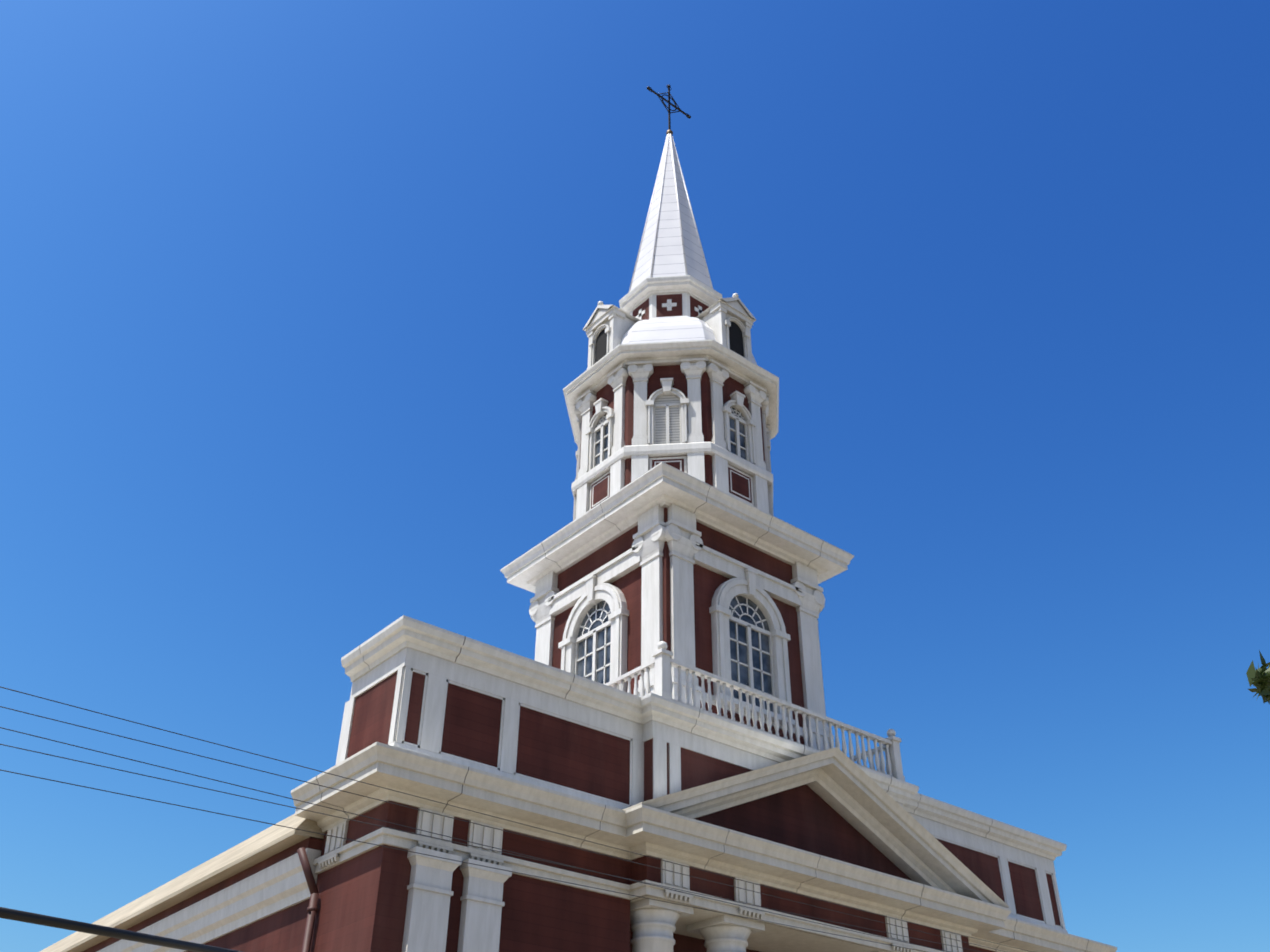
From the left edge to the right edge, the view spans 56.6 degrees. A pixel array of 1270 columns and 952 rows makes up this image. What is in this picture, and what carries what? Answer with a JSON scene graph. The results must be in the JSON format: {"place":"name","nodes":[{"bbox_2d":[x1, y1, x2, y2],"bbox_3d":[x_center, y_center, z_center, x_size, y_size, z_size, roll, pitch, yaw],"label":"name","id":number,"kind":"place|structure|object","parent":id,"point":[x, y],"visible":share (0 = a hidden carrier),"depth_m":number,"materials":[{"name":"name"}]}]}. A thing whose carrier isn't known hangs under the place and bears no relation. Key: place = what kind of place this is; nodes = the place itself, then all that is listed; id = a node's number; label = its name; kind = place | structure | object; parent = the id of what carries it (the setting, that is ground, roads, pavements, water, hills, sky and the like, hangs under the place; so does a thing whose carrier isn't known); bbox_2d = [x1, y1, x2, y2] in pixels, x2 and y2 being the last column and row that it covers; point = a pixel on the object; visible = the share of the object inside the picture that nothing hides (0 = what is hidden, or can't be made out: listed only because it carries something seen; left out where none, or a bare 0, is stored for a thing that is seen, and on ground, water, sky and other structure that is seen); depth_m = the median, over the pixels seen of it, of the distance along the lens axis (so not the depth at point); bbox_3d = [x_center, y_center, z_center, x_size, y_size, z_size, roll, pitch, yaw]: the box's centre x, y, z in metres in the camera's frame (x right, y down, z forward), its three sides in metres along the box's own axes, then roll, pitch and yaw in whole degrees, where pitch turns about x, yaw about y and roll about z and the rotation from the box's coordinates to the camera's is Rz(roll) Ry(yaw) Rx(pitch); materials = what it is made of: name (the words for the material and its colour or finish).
{"place":"outdoors","nodes":[
{"label":"outdoors","id":0,"kind":"place"},
{"bbox_2d":[0,686,1030,951],"bbox_3d":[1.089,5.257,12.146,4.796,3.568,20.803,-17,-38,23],"label":"wires","id":1,"kind":"object","parent":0,"point":[84,928],"visible":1,"depth_m":8.80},
{"bbox_2d":[40,85,1116,951],"bbox_3d":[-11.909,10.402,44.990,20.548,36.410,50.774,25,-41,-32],"label":"church","id":2,"kind":"structure","parent":0,"point":[660,697],"depth_m":23.77,"materials":[{"name":"red"}]},
{"bbox_2d":[0,0,1269,951],"label":"sky","id":3,"kind":"structure","parent":0,"point":[298,298],"materials":[{"name":"blue"}]},
{"bbox_2d":[1246,651,1269,704],"bbox_3d":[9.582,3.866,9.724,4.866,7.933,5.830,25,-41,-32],"label":"tree","id":4,"kind":"object","parent":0,"point":[1259,679],"visible":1,"depth_m":11.66,"materials":[{"name":"green plant"}]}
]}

